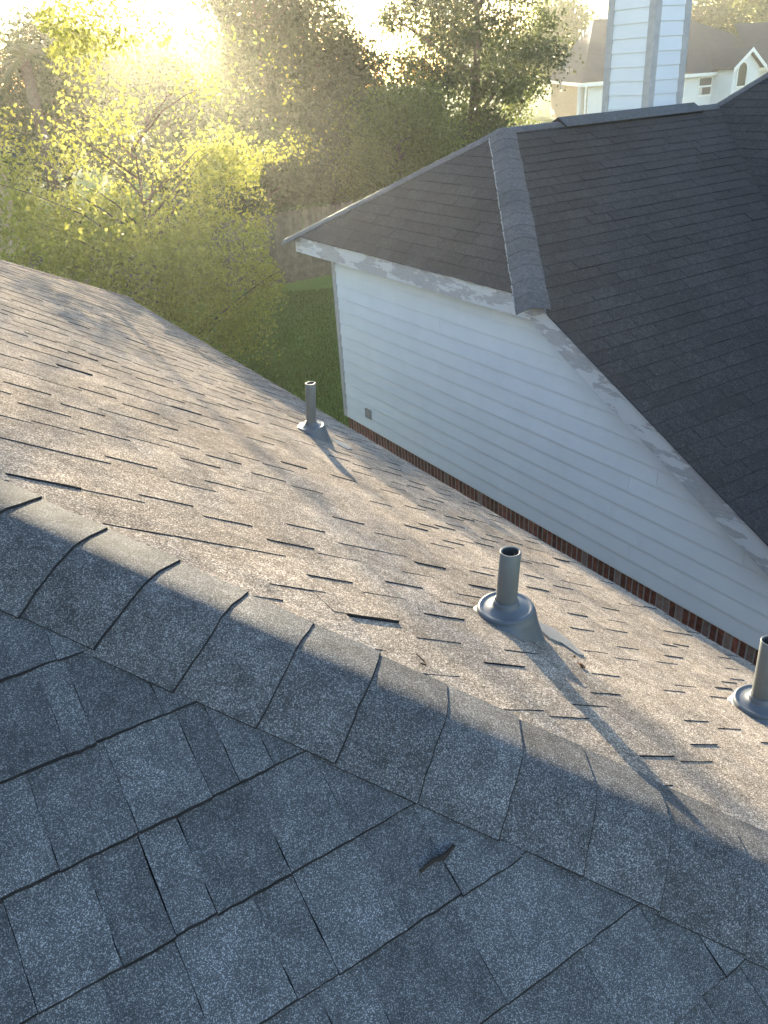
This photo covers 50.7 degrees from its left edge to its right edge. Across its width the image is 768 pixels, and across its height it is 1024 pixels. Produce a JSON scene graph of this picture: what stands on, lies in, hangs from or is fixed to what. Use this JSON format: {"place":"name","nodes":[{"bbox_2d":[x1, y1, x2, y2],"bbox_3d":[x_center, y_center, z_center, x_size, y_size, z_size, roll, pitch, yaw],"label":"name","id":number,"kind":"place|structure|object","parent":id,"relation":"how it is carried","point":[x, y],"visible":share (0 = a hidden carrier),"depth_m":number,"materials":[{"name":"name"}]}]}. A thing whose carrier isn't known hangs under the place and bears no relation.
{"place":"outdoors","nodes":[
{"label":"outdoors","id":0,"kind":"place"},
{"bbox_2d":[0,146,24,253],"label":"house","id":1,"kind":"structure","parent":0,"point":[7,193],"depth_m":24.42,"materials":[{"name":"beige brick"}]},
{"bbox_2d":[215,287,348,426],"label":"grass","id":2,"kind":"structure","parent":0,"point":[312,359],"depth_m":16.75,"materials":[{"name":"green plant"}]},
{"bbox_2d":[0,0,755,91],"label":"sky","id":3,"kind":"structure","parent":0,"point":[364,8],"materials":[{"name":"white"}]},
{"bbox_2d":[0,260,767,1023],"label":"house","id":4,"kind":"structure","parent":0,"point":[260,762],"depth_m":1.28,"materials":[{"name":"grey asphalt"}]},
{"bbox_2d":[297,381,352,449],"bbox_3d":[-0.328,-0.499,4.368,0.337,0.451,0.217,-20,32,-27],"label":"vent pipe","id":5,"kind":"object","parent":4,"relation":"on","point":[312,426],"visible":0.96,"depth_m":4.28,"materials":[{"name":"grey plastic"}]},
{"bbox_2d":[416,653,426,665],"bbox_3d":[0.070,0.276,1.516,0.013,0.012,0.036,-9,29,-10],"label":"twig","id":6,"kind":"object","parent":4,"relation":"on","point":[423,660],"visible":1,"depth_m":1.52,"materials":[{"name":"brown wood"}]},
{"bbox_2d":[419,844,455,872],"bbox_3d":[0.079,0.509,1.191,0.067,0.010,0.012,-20,32,-27],"label":"twig","id":7,"kind":"object","parent":4,"relation":"on","point":[446,853],"visible":1,"depth_m":1.19,"materials":[{"name":"brown wood"}]},
{"bbox_2d":[473,546,583,655],"bbox_3d":[0.368,0.242,2.124,0.292,0.359,0.192,-13,30,-16],"label":"vent pipe","id":8,"kind":"object","parent":4,"relation":"on","point":[506,606],"visible":0.96,"depth_m":2.06,"materials":[{"name":"grey plastic"}]},
{"bbox_2d":[727,635,767,724],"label":"vent pipe","id":9,"kind":"object","parent":4,"relation":"on","point":[750,700],"visible":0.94,"depth_m":2.35,"materials":[{"name":"grey plastic"}]},
{"bbox_2d":[8,67,764,426],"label":"lawn","id":10,"kind":"structure","parent":0,"point":[544,105],"depth_m":20.51,"materials":[{"name":"green plant"}]},
{"bbox_2d":[0,43,71,240],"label":"palm tree","id":11,"kind":"object","parent":10,"relation":"on","point":[24,54],"visible":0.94,"depth_m":27.94,"materials":[{"name":"green plant"}]},
{"bbox_2d":[0,57,98,230],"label":"tree","id":12,"kind":"object","parent":10,"relation":"on","point":[4,100],"visible":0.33,"depth_m":29.01,"materials":[{"name":"green plant"}]},
{"bbox_2d":[0,0,143,224],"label":"tree","id":13,"kind":"object","parent":10,"relation":"on","point":[44,78],"visible":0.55,"depth_m":30.62,"materials":[{"name":"green plant"}]},
{"bbox_2d":[44,6,171,148],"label":"tree","id":14,"kind":"object","parent":10,"relation":"on","point":[117,69],"visible":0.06,"depth_m":64.63,"materials":[{"name":"green plant"}]},
{"bbox_2d":[57,44,233,203],"bbox_3d":[-10.737,-17.417,36.895,8.109,6.716,8.433,4,29,14],"label":"tree","id":15,"kind":"object","parent":10,"relation":"on","point":[161,86],"visible":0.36,"depth_m":35.99,"materials":[{"name":"green plant"}]},
{"bbox_2d":[101,20,217,134],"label":"tree","id":16,"kind":"object","parent":10,"relation":"on","point":[155,51],"visible":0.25,"depth_m":65.06,"materials":[{"name":"green plant"}]},
{"bbox_2d":[0,0,332,371],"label":"tree","id":17,"kind":"object","parent":10,"relation":"on","point":[158,250],"visible":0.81,"depth_m":13.07,"materials":[{"name":"green plant"}]},
{"bbox_2d":[0,200,359,308],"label":"fence","id":18,"kind":"object","parent":10,"relation":"on","point":[305,265],"visible":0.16,"depth_m":21.55,"materials":[{"name":"brown wood"}]},
{"bbox_2d":[162,8,272,127],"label":"tree","id":19,"kind":"object","parent":10,"relation":"on","point":[213,58],"visible":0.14,"depth_m":65.15,"materials":[{"name":"green plant"}]},
{"bbox_2d":[119,86,353,262],"bbox_3d":[-4.437,-9.821,24.897,5.865,5.695,6.996,15,34,30],"label":"tree","id":20,"kind":"object","parent":10,"relation":"on","point":[276,180],"visible":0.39,"depth_m":24.47,"materials":[{"name":"green plant"}]},
{"bbox_2d":[179,0,340,208],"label":"tree","id":21,"kind":"object","parent":10,"relation":"on","point":[258,9],"visible":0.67,"depth_m":27.71,"materials":[{"name":"green plant"}]},
{"bbox_2d":[230,0,420,210],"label":"tree","id":22,"kind":"object","parent":10,"relation":"on","point":[346,50],"visible":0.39,"depth_m":27.87,"materials":[{"name":"green plant"}]},
{"bbox_2d":[298,70,472,204],"bbox_3d":[0.054,-13.078,29.305,6.053,5.744,6.810,11,32,25],"label":"tree","id":23,"kind":"object","parent":10,"relation":"on","point":[341,124],"visible":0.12,"depth_m":27.88,"materials":[{"name":"green plant"}]},
{"bbox_2d":[312,54,498,202],"bbox_3d":[0.757,-10.935,25.145,5.790,5.827,5.692,-5,29,-2],"label":"tree","id":24,"kind":"object","parent":10,"relation":"on","point":[366,162],"visible":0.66,"depth_m":24.06,"materials":[{"name":"green plant"}]},
{"bbox_2d":[355,0,584,172],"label":"tree","id":25,"kind":"object","parent":10,"relation":"on","point":[470,36],"visible":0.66,"depth_m":27.98,"materials":[{"name":"green plant"}]},
{"bbox_2d":[446,21,522,112],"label":"tree","id":26,"kind":"object","parent":10,"relation":"on","point":[494,97],"visible":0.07,"depth_m":81.95,"materials":[{"name":"green plant"}]},
{"bbox_2d":[495,59,544,126],"bbox_3d":[6.125,-17.992,37.199,2.848,5.374,2.920,16,34,32],"label":"tree","id":27,"kind":"object","parent":10,"relation":"on","point":[520,113],"visible":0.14,"depth_m":36.53,"materials":[{"name":"green plant"}]},
{"bbox_2d":[511,0,602,92],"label":"tree","id":28,"kind":"object","parent":10,"relation":"on","point":[576,18],"visible":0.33,"depth_m":79.32,"materials":[{"name":"green plant"}]},
{"bbox_2d":[691,0,767,35],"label":"tree","id":29,"kind":"object","parent":10,"relation":"on","point":[718,15],"visible":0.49,"depth_m":85.34,"materials":[{"name":"green plant"}]},
{"bbox_2d":[281,0,767,665],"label":"house","id":30,"kind":"structure","parent":0,"point":[555,334],"depth_m":7.74,"materials":[{"name":"wood"}]},
{"bbox_2d":[549,19,767,118],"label":"house","id":31,"kind":"structure","parent":0,"point":[721,65],"depth_m":67.09,"materials":[{"name":"beige brick"}]},
{"bbox_2d":[682,78,685,99],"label":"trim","id":32,"kind":"structure","parent":31,"relation":"in","point":[684,78],"depth_m":66.26,"materials":[{"name":"white paint"}]},
{"bbox_2d":[696,75,712,96],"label":"window","id":33,"kind":"structure","parent":31,"relation":"in","point":[704,87],"depth_m":67.40,"materials":[{"name":"white paint"}]},
{"bbox_2d":[735,61,747,87],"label":"window","id":34,"kind":"structure","parent":31,"relation":"in","point":[741,75],"depth_m":66.47,"materials":[{"name":"white paint"}]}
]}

